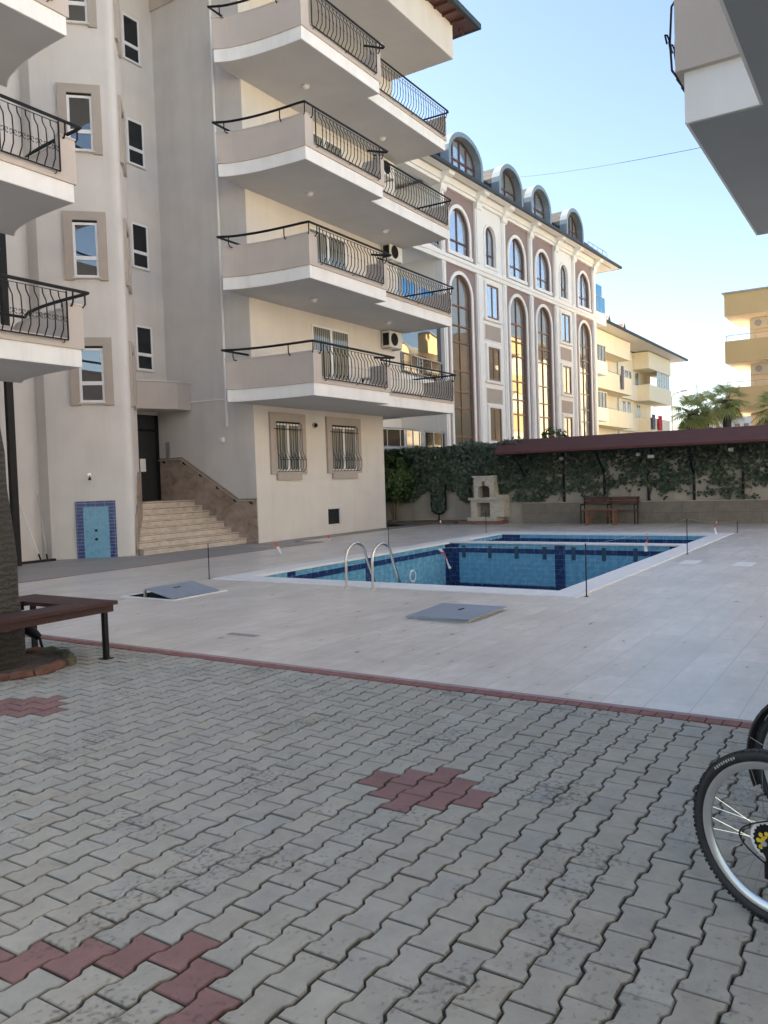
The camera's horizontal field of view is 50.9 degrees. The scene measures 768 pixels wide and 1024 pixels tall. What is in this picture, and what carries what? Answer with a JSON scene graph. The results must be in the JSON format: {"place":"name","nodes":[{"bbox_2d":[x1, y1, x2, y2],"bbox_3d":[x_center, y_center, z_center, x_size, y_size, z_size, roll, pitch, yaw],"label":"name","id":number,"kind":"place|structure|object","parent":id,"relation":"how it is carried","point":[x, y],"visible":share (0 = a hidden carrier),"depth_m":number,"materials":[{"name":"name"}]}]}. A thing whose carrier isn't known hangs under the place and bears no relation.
{"place":"outdoors","nodes":[
{"label":"outdoors","id":0,"kind":"place"},
{"bbox_2d":[17,525,419,582],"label":"perimeter path","id":1,"kind":"structure","parent":0,"point":[46,570],"depth_m":18.40,"materials":[{"name":"grey concrete"}]},
{"bbox_2d":[19,502,41,559],"bbox_3d":[-8.258,0.291,18.681,0.040,1.760,0.591,0,3,43],"label":"pool pole","id":2,"kind":"object","parent":1,"relation":"on","point":[30,532],"visible":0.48,"depth_m":18.72,"materials":[{"name":"white plastic"}]},
{"bbox_2d":[37,495,47,558],"bbox_3d":[-8.075,0.370,19.072,0.222,1.554,0.038,-1,2,14],"label":"pool pole","id":3,"kind":"object","parent":1,"relation":"on","point":[42,528],"visible":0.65,"depth_m":19.06,"materials":[{"name":"grey metal"}]},
{"bbox_2d":[0,637,767,1023],"bbox_3d":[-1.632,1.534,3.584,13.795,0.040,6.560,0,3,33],"label":"block paving","id":4,"kind":"structure","parent":0,"point":[132,753],"depth_m":3.46,"materials":[{"name":"concrete"}]},
{"bbox_2d":[24,626,44,647],"bbox_3d":[-3.565,1.225,8.182,0.382,0.373,0.197,-2,2,-7],"label":"ground spotlight","id":5,"kind":"object","parent":4,"relation":"on","point":[33,632],"visible":0.38,"depth_m":8.15,"materials":[{"name":"black metal"}]},
{"bbox_2d":[0,646,76,680],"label":"planting ring","id":6,"kind":"object","parent":4,"relation":"on","point":[40,661],"visible":0.83,"depth_m":7.41,"materials":[{"name":"brick"}]},
{"bbox_2d":[0,429,25,670],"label":"palm tree","id":7,"kind":"object","parent":6,"relation":"in","point":[12,650],"visible":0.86,"depth_m":7.31,"materials":[{"name":"brown plant"}]},
{"bbox_2d":[0,594,117,659],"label":"tree bench","id":8,"kind":"object","parent":4,"relation":"on","point":[58,608],"visible":0.85,"depth_m":7.47,"materials":[{"name":"brown wood"}]},
{"bbox_2d":[693,748,767,923],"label":"bicycle","id":9,"kind":"object","parent":4,"relation":"on","point":[717,774],"visible":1,"depth_m":2.94,"materials":[{"name":"rubber"}]},
{"bbox_2d":[746,704,767,798],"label":"bicycle","id":10,"kind":"object","parent":4,"relation":"on","point":[757,735],"visible":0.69,"depth_m":3.63,"materials":[{"name":"rubber"}]},
{"bbox_2d":[18,523,767,720],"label":"pool deck","id":11,"kind":"structure","parent":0,"point":[671,635],"depth_m":8.97,"materials":[{"name":"tile"}]},
{"bbox_2d":[119,581,226,600],"bbox_3d":[-3.187,1.634,12.276,1.180,1.057,1.090,0,3,33],"label":"open hatch","id":12,"kind":"object","parent":11,"relation":"on","point":[179,591],"visible":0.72,"depth_m":12.10,"materials":[{"name":"grey metal"}]},
{"bbox_2d":[208,544,209,578],"bbox_3d":[-3.053,0.860,14.030,0.056,0.620,0.056,0,3,33],"label":"barrier post","id":13,"kind":"object","parent":11,"relation":"on","point":[208,561],"visible":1,"depth_m":14.02,"materials":[{"name":"black metal"}]},
{"bbox_2d":[228,633,259,636],"bbox_3d":[-1.520,1.331,8.677,0.400,0.024,0.090,0,3,33],"label":"floor drain","id":14,"kind":"object","parent":11,"relation":"on","point":[241,634],"visible":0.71,"depth_m":8.67,"materials":[{"name":"grey metal"}]},
{"bbox_2d":[386,520,463,524],"bbox_3d":[0.860,0.392,29.815,4.200,0.100,1.200,0,3,33],"label":"planting bed","id":15,"kind":"object","parent":11,"relation":"on","point":[423,522],"visible":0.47,"depth_m":29.20,"materials":[{"name":"soil"}]},
{"bbox_2d":[384,449,414,521],"bbox_3d":[0.344,-0.950,29.840,1.710,2.819,1.388,0,3,33],"label":"wall shrub","id":16,"kind":"object","parent":15,"relation":"on","point":[396,490],"visible":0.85,"depth_m":29.50,"materials":[{"name":"green plant"}]},
{"bbox_2d":[430,482,446,520],"bbox_3d":[2.001,-0.362,29.565,0.669,1.549,0.311,0,3,33],"label":"shrub","id":17,"kind":"object","parent":15,"relation":"on","point":[436,495],"depth_m":29.53,"materials":[{"name":"green plant"}]},
{"bbox_2d":[406,603,506,622],"bbox_3d":[0.853,1.187,9.578,0.900,0.047,1.040,0,3,33],"label":"floor hatch","id":18,"kind":"object","parent":11,"relation":"on","point":[466,613],"visible":1,"depth_m":9.46,"materials":[{"name":"grey metal"}]},
{"bbox_2d":[212,531,732,597],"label":"swimming pool","id":19,"kind":"structure","parent":11,"relation":"in","point":[549,564],"depth_m":18.81,"materials":[{"name":"blue tile"}]},
{"bbox_2d":[344,542,400,588],"bbox_3d":[-0.134,1.291,12.535,0.570,1.681,0.925,0,3,33],"label":"pool ladder","id":20,"kind":"object","parent":19,"relation":"attached to","point":[371,568],"visible":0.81,"depth_m":12.30,"materials":[{"name":"metal"}]},
{"bbox_2d":[458,475,509,523],"bbox_3d":[3.499,-0.429,28.309,1.640,1.680,0.800,0,3,33],"label":"stone barbecue","id":21,"kind":"object","parent":11,"relation":"on","point":[491,502],"visible":0.99,"depth_m":28.14,"materials":[{"name":"stone"}]},
{"bbox_2d":[584,543,588,596],"bbox_3d":[2.651,0.762,10.587,0.056,0.700,0.056,0,3,33],"label":"barrier post","id":22,"kind":"object","parent":11,"relation":"on","point":[586,571],"visible":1,"depth_m":10.58,"materials":[{"name":"black metal"}]},
{"bbox_2d":[582,509,619,524],"bbox_3d":[6.847,0.161,25.391,1.100,0.500,0.350,0,3,33],"label":"garden table","id":23,"kind":"object","parent":11,"relation":"on","point":[614,521],"visible":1,"depth_m":25.36,"materials":[{"name":"orange wood"}]},
{"bbox_2d":[579,496,639,523],"bbox_3d":[7.232,-0.050,25.881,1.820,0.862,0.470,0,3,33],"label":"garden bench","id":24,"kind":"object","parent":11,"relation":"on","point":[628,499],"visible":0.98,"depth_m":25.97,"materials":[{"name":"brown wood"}]},
{"bbox_2d":[686,518,687,553],"bbox_3d":[5.852,0.467,15.571,0.056,0.700,0.056,0,3,33],"label":"barrier post","id":25,"kind":"object","parent":11,"relation":"on","point":[687,536],"visible":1,"depth_m":15.57,"materials":[{"name":"black metal"}]},
{"bbox_2d":[677,560,702,563],"bbox_3d":[5.391,0.892,14.202,0.300,0.024,0.600,0,3,33],"label":"replacement tile","id":26,"kind":"object","parent":11,"relation":"on","point":[690,561],"visible":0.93,"depth_m":14.17,"materials":[{"name":"white tile"}]},
{"bbox_2d":[732,562,756,565],"bbox_3d":[6.095,0.891,13.631,0.300,0.024,0.600,0,3,33],"label":"replacement tile","id":27,"kind":"object","parent":11,"relation":"on","point":[744,564],"visible":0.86,"depth_m":13.63,"materials":[{"name":"white tile"}]},
{"bbox_2d":[391,0,767,430],"label":"sky","id":28,"kind":"structure","parent":0,"point":[547,87],"materials":[{"name":"blue"}]},
{"bbox_2d":[597,314,687,434],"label":"yellow apartment building","id":29,"kind":"structure","parent":0,"point":[641,360],"depth_m":76.38,"materials":[{"name":"paint"}]},
{"bbox_2d":[621,366,623,389],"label":"hanging laundry","id":30,"kind":"object","parent":29,"relation":"hanging from","point":[622,377],"visible":1,"depth_m":69.91,"materials":[{"name":"grey fabric"}]},
{"bbox_2d":[622,400,625,411],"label":"window","id":31,"kind":"structure","parent":29,"relation":"in","point":[623,401],"depth_m":75.87,"materials":[{"name":"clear glass"}]},
{"bbox_2d":[627,401,630,412],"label":"window","id":32,"kind":"structure","parent":29,"relation":"in","point":[628,402],"depth_m":77.28,"materials":[{"name":"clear glass"}]},
{"bbox_2d":[634,372,638,384],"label":"window","id":33,"kind":"structure","parent":29,"relation":"in","point":[636,375],"depth_m":80.59,"materials":[{"name":"grey glass"}]},
{"bbox_2d":[636,404,639,417],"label":"window","id":34,"kind":"structure","parent":29,"relation":"in","point":[637,406],"depth_m":80.83,"materials":[{"name":"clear glass"}]},
{"bbox_2d":[652,414,655,429],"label":"hanging laundry","id":35,"kind":"object","parent":29,"relation":"hanging from","point":[653,422],"visible":1,"depth_m":78.49,"materials":[{"name":"grey fabric"}]},
{"bbox_2d":[658,416,661,429],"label":"hanging laundry","id":36,"kind":"object","parent":29,"relation":"hanging from","point":[659,422],"visible":1,"depth_m":80.61,"materials":[{"name":"red fabric"}]},
{"bbox_2d":[709,415,722,427],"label":"distant house","id":37,"kind":"structure","parent":0,"point":[720,424],"depth_m":88.75,"materials":[{"name":"white tile"}]},
{"bbox_2d":[731,416,751,426],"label":"distant house","id":38,"kind":"structure","parent":0,"point":[747,420],"depth_m":89.25,"materials":[{"name":"grey metal"}]},
{"bbox_2d":[721,286,767,425],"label":"yellow corner building","id":39,"kind":"structure","parent":0,"point":[742,308],"depth_m":46.81,"materials":[{"name":"paint"}]},
{"bbox_2d":[751,316,767,328],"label":"air conditioner","id":40,"kind":"object","parent":39,"relation":"attached to","point":[759,322],"visible":1,"depth_m":47.69,"materials":[{"name":"grey metal"}]},
{"bbox_2d":[751,363,767,374],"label":"air conditioner","id":41,"kind":"object","parent":39,"relation":"attached to","point":[760,368],"visible":1,"depth_m":47.81,"materials":[{"name":"grey metal"}]},
{"label":"ground","id":42,"kind":"structure","parent":0,"visible":0},
{"bbox_2d":[21,524,428,582],"bbox_3d":[-4.742,1.084,18.103,1.030,0.036,27.200,0,3,33],"label":"path edging","id":43,"kind":"object","parent":42,"relation":"on","point":[209,557],"visible":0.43,"depth_m":18.52,"materials":[{"name":"grey concrete"}]},
{"bbox_2d":[0,0,480,565],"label":"apartment building","id":44,"kind":"structure","parent":42,"relation":"on","point":[178,248],"depth_m":22.39,"materials":[{"name":"white paint"}]},
{"bbox_2d":[66,0,88,25],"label":"window","id":45,"kind":"structure","parent":44,"relation":"in","point":[77,8],"depth_m":18.83,"materials":[{"name":"white plastic"}]},
{"bbox_2d":[66,95,94,152],"bbox_3d":[-7.121,-9.097,18.886,0.620,1.310,0.089,-2,2,-12],"label":"window","id":46,"kind":"structure","parent":44,"relation":"in","point":[79,108],"depth_m":18.92,"materials":[{"name":"white plastic"}]},
{"bbox_2d":[72,222,100,278],"bbox_3d":[-7.024,-6.161,18.998,0.620,1.310,0.089,-2,2,-12],"label":"window","id":47,"kind":"structure","parent":44,"relation":"in","point":[85,237],"depth_m":19.03,"materials":[{"name":"blue glass"}]},
{"bbox_2d":[79,348,106,403],"bbox_3d":[-6.927,-3.224,19.109,0.620,1.310,0.089,-2,2,-12],"label":"window","id":48,"kind":"structure","parent":44,"relation":"in","point":[91,374],"depth_m":19.14,"materials":[{"name":"white plastic"}]},
{"bbox_2d":[75,500,117,558],"bbox_3d":[-6.859,0.418,19.230,0.910,1.360,0.098,-2,2,-12],"label":"outdoor shower","id":49,"kind":"object","parent":44,"relation":"attached to","point":[96,530],"visible":1,"depth_m":19.25,"materials":[{"name":"blue tile"}]},
{"bbox_2d":[116,16,121,53],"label":"window","id":50,"kind":"structure","parent":44,"relation":"in","point":[118,44],"depth_m":19.88,"materials":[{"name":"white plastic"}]},
{"bbox_2d":[121,128,126,172],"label":"window","id":51,"kind":"structure","parent":44,"relation":"in","point":[123,167],"depth_m":20.03,"materials":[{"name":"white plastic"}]},
{"bbox_2d":[121,11,141,67],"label":"window","id":52,"kind":"structure","parent":44,"relation":"in","point":[130,26],"depth_m":22.99,"materials":[{"name":"black glass"}]},
{"bbox_2d":[126,117,146,170],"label":"window","id":53,"kind":"structure","parent":44,"relation":"in","point":[134,129],"depth_m":23.11,"materials":[{"name":"black glass"}]},
{"bbox_2d":[130,221,150,271],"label":"window","id":54,"kind":"structure","parent":44,"relation":"in","point":[139,232],"depth_m":23.21,"materials":[{"name":"black glass"}]},
{"bbox_2d":[135,325,154,372],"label":"window","id":55,"kind":"structure","parent":44,"relation":"in","point":[143,334],"depth_m":23.33,"materials":[{"name":"white plastic"}]},
{"bbox_2d":[137,414,160,500],"bbox_3d":[-7.146,-1.592,23.773,0.087,2.550,1.300,0,3,33],"label":"entrance door","id":56,"kind":"structure","parent":44,"relation":"in","point":[148,433],"depth_m":24.00,"materials":[{"name":"black metal"}]},
{"bbox_2d":[219,437,224,441],"bbox_3d":[-4.616,-2.047,22.882,0.140,0.140,0.120,0,3,33],"label":"wall lamp","id":57,"kind":"object","parent":44,"relation":"attached to","point":[221,439],"visible":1,"depth_m":22.84,"materials":[{"name":"white plastic"}]},
{"bbox_2d":[274,422,306,472],"bbox_3d":[-2.728,-1.864,23.382,0.237,1.430,1.300,0,3,33],"label":"window","id":58,"kind":"structure","parent":44,"relation":"in","point":[288,435],"depth_m":23.45,"materials":[{"name":"grey glass"}]},
{"bbox_2d":[302,83,310,89],"bbox_3d":[-2.164,-11.800,22.408,0.247,0.094,0.247,0,3,33],"label":"ceiling lamp","id":59,"kind":"object","parent":44,"relation":"attached to","point":[306,86],"visible":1,"depth_m":22.35,"materials":[{"name":"glass"}]},
{"bbox_2d":[305,191,313,196],"bbox_3d":[-2.067,-8.864,22.519,0.247,0.094,0.247,0,3,33],"label":"ceiling lamp","id":60,"kind":"object","parent":44,"relation":"attached to","point":[309,193],"visible":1,"depth_m":22.45,"materials":[{"name":"glass"}]},
{"bbox_2d":[309,298,317,302],"bbox_3d":[-1.970,-5.927,22.631,0.247,0.094,0.247,0,3,33],"label":"ceiling lamp","id":61,"kind":"object","parent":44,"relation":"attached to","point":[313,300],"visible":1,"depth_m":22.56,"materials":[{"name":"glass"}]},
{"bbox_2d":[309,226,346,269],"bbox_3d":[-1.714,-7.543,25.203,0.059,2.290,2.000,0,3,33],"label":"window","id":62,"kind":"structure","parent":44,"relation":"in","point":[322,239],"depth_m":25.31,"materials":[{"name":"grey glass"}]},
{"bbox_2d":[313,132,342,157],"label":"window","id":63,"kind":"structure","parent":44,"relation":"in","point":[319,138],"depth_m":25.24,"materials":[{"name":"white plastic"}]},
{"bbox_2d":[311,324,350,380],"bbox_3d":[-1.617,-4.607,25.314,0.059,2.290,2.000,0,3,33],"label":"window","id":64,"kind":"structure","parent":44,"relation":"in","point":[320,333],"depth_m":25.35,"materials":[{"name":"white plastic"}]},
{"bbox_2d":[330,426,361,471],"bbox_3d":[-1.219,-2.003,25.731,0.237,1.430,1.550,0,3,33],"label":"window","id":65,"kind":"structure","parent":44,"relation":"in","point":[343,438],"depth_m":25.78,"materials":[{"name":"grey glass"}]},
{"bbox_2d":[381,156,394,182],"bbox_3d":[0.000,-11.712,27.624,0.380,0.600,0.806,0,3,33],"label":"air conditioner","id":66,"kind":"object","parent":44,"relation":"attached to","point":[389,172],"visible":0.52,"depth_m":27.64,"materials":[{"name":"white metal"}]},
{"bbox_2d":[359,376,423,394],"bbox_3d":[0.275,-3.939,26.245,0.940,0.740,2.440,0,3,33],"label":"balcony table","id":67,"kind":"object","parent":44,"relation":"on","point":[397,383],"visible":0.38,"depth_m":26.03,"materials":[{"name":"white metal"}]},
{"bbox_2d":[382,330,401,351],"bbox_3d":[0.273,-5.927,27.970,0.380,0.600,0.806,0,3,33],"label":"air conditioner","id":68,"kind":"object","parent":44,"relation":"attached to","point":[392,340],"visible":1,"depth_m":27.71,"materials":[{"name":"white metal"}]},
{"bbox_2d":[382,244,402,265],"bbox_3d":[0.281,-8.953,28.023,0.380,0.600,0.806,0,3,33],"label":"air conditioner","id":69,"kind":"object","parent":44,"relation":"attached to","point":[396,253],"visible":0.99,"depth_m":27.83,"materials":[{"name":"white metal"}]},
{"bbox_2d":[25,635,751,728],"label":"red block kerb","id":70,"kind":"structure","parent":42,"relation":"on","point":[722,722],"depth_m":6.19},
{"bbox_2d":[42,634,752,722],"bbox_3d":[2.589,1.343,4.935,21.000,0.033,0.055,0,3,33],"label":"kerb grout","id":71,"kind":"object","parent":42,"relation":"on","point":[624,706],"depth_m":6.29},
{"bbox_2d":[383,132,621,449],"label":"arcade building","id":72,"kind":"structure","parent":42,"relation":"on","point":[516,349],"depth_m":40.09,"materials":[{"name":"white paint"}]},
{"bbox_2d":[450,209,466,255],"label":"arched window","id":73,"kind":"structure","parent":72,"relation":"in","point":[458,233],"depth_m":37.00,"materials":[{"name":"blue glass"}]},
{"bbox_2d":[451,275,472,445],"bbox_3d":[3.515,-6.762,37.114,0.070,8.160,1.940,0,3,35],"label":"arched window","id":74,"kind":"structure","parent":72,"relation":"in","point":[459,296],"depth_m":37.23,"materials":[{"name":"brown glass"}]},
{"bbox_2d":[485,228,493,267],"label":"arched window","id":75,"kind":"structure","parent":72,"relation":"in","point":[488,236],"depth_m":39.57,"materials":[{"name":"blue glass"}]},
{"bbox_2d":[483,280,502,324],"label":"window","id":76,"kind":"structure","parent":72,"relation":"in","point":[492,299],"depth_m":39.33,"materials":[{"name":"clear glass"}]},
{"bbox_2d":[485,343,504,384],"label":"window","id":77,"kind":"structure","parent":72,"relation":"in","point":[493,353],"depth_m":39.44,"materials":[{"name":"beige glass"}]},
{"bbox_2d":[487,404,503,443],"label":"window","id":78,"kind":"structure","parent":72,"relation":"in","point":[495,414],"depth_m":39.55,"materials":[{"name":"beige glass"}]},
{"bbox_2d":[509,239,522,279],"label":"arched window","id":79,"kind":"structure","parent":72,"relation":"in","point":[515,255],"depth_m":41.97,"materials":[{"name":"blue glass"}]},
{"bbox_2d":[511,297,526,439],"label":"arched window","id":80,"kind":"structure","parent":72,"relation":"in","point":[517,314],"depth_m":42.20,"materials":[{"name":"glass"}]},
{"bbox_2d":[536,253,547,290],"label":"arched window","id":81,"kind":"structure","parent":72,"relation":"in","point":[541,267],"depth_m":44.67,"materials":[{"name":"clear glass"}]},
{"bbox_2d":[537,307,551,437],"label":"arched window","id":82,"kind":"structure","parent":72,"relation":"in","point":[542,320],"depth_m":44.90,"materials":[{"name":"glass"}]},
{"bbox_2d":[561,266,565,298],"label":"arched window","id":83,"kind":"structure","parent":72,"relation":"in","point":[563,286],"depth_m":47.21,"materials":[{"name":"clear glass"}]},
{"bbox_2d":[559,310,572,346],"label":"window","id":84,"kind":"structure","parent":72,"relation":"in","point":[565,327],"depth_m":46.89,"materials":[{"name":"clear glass"}]},
{"bbox_2d":[560,363,574,397],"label":"window","id":85,"kind":"structure","parent":72,"relation":"in","point":[566,370],"depth_m":47.01,"materials":[{"name":"beige glass"}]},
{"bbox_2d":[562,414,573,436],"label":"window","id":86,"kind":"structure","parent":72,"relation":"in","point":[567,420],"depth_m":47.25,"materials":[{"name":"beige glass"}]},
{"bbox_2d":[579,274,587,307],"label":"arched window","id":87,"kind":"structure","parent":72,"relation":"in","point":[582,283],"depth_m":49.69,"materials":[{"name":"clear glass"}]},
{"bbox_2d":[580,323,590,435],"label":"arched window","id":88,"kind":"structure","parent":72,"relation":"in","point":[584,341],"depth_m":49.92,"materials":[{"name":"glass"}]},
{"bbox_2d":[511,148,696,177],"bbox_3d":[6.850,-13.000,30.530,0.013,8.312,24.246,-2,2,-2],"label":"overhead cable","id":89,"kind":"object","parent":72,"relation":"attached to","point":[610,164],"visible":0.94,"depth_m":25.08,"materials":[{"name":"black metal"}]},
{"bbox_2d":[541,426,568,437],"bbox_3d":[7.993,-2.047,37.587,1.513,3.914,1.495,-1,2,11],"label":"tree","id":90,"kind":"object","parent":42,"relation":"on","point":[553,431],"visible":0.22,"depth_m":37.38,"materials":[{"name":"green plant"}]},
{"bbox_2d":[386,443,767,522],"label":"garden wall","id":91,"kind":"structure","parent":42,"relation":"on","point":[675,506],"depth_m":25.83,"materials":[{"name":"paint"}]},
{"bbox_2d":[385,436,767,503],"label":"ivy","id":92,"kind":"object","parent":91,"relation":"attached to","point":[453,468],"visible":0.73,"depth_m":26.86,"materials":[{"name":"green plant"}]},
{"bbox_2d":[494,425,767,476],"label":"lean to roof","id":93,"kind":"object","parent":91,"relation":"attached to","point":[688,438],"visible":0.99,"depth_m":24.79,"materials":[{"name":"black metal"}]},
{"bbox_2d":[647,449,654,457],"bbox_3d":[8.279,-1.925,25.020,0.200,0.500,0.100,0,3,33],"label":"floodlight","id":94,"kind":"object","parent":93,"relation":"attached to","point":[650,456],"visible":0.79,"depth_m":25.01,"materials":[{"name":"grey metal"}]},
{"bbox_2d":[671,390,687,429],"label":"street lamp","id":95,"kind":"object","parent":42,"relation":"on","point":[672,404],"visible":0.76,"depth_m":57.66,"materials":[{"name":"grey metal"}]},
{"bbox_2d":[669,393,717,429],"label":"fan palm","id":96,"kind":"object","parent":42,"relation":"on","point":[691,420],"visible":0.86,"depth_m":43.61,"materials":[{"name":"green plant"}]},
{"bbox_2d":[684,390,724,428],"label":"fan palm","id":97,"kind":"object","parent":42,"relation":"on","point":[714,423],"visible":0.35,"depth_m":44.43,"materials":[{"name":"green plant"}]},
{"bbox_2d":[664,0,767,234],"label":"neighbour building","id":98,"kind":"structure","parent":42,"relation":"on","point":[719,51],"depth_m":5.12,"materials":[{"name":"white paint"}]},
{"bbox_2d":[704,383,752,426],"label":"fan palm","id":99,"kind":"object","parent":42,"relation":"on","point":[726,411],"visible":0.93,"depth_m":41.23,"materials":[{"name":"green plant"}]},
{"bbox_2d":[746,391,767,424],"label":"fan palm","id":100,"kind":"object","parent":42,"relation":"on","point":[763,421],"visible":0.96,"depth_m":37.57,"materials":[{"name":"green plant"}]},
{"bbox_3d":[8.998,0.374,20.541,0.056,0.300,0.056,0,3,33],"label":"barrier post","id":101,"kind":"object","parent":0,"visible":0},
{"bbox_2d":[211,512,704,547],"bbox_3d":[2.922,0.358,17.302,6.802,0.402,12.001,0,3,33],"label":"cord","id":102,"kind":"object","parent":101,"relation":"attached to","point":[434,518],"visible":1,"depth_m":12.98,"materials":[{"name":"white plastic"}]},
{"bbox_2d":[275,539,281,554],"bbox_3d":[-2.035,0.669,15.544,0.143,0.310,0.034,-2,2,-4],"label":"warning tape","id":103,"kind":"object","parent":102,"relation":"hanging from","point":[278,548],"visible":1,"depth_m":15.55,"materials":[{"name":"white plastic"}]},
{"bbox_2d":[438,548,450,568],"bbox_3d":[0.886,0.677,11.716,0.189,0.311,0.074,-3,2,-19],"label":"warning tape","id":104,"kind":"object","parent":102,"relation":"hanging from","point":[443,553],"visible":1,"depth_m":11.71,"materials":[{"name":"white plastic"}]},
{"bbox_2d":[644,533,648,551],"bbox_3d":[4.269,0.492,13.115,0.083,0.310,0.037,0,3,33],"label":"warning tape","id":105,"kind":"object","parent":102,"relation":"hanging from","point":[645,548],"visible":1,"depth_m":13.12,"materials":[{"name":"white plastic"}]}
]}

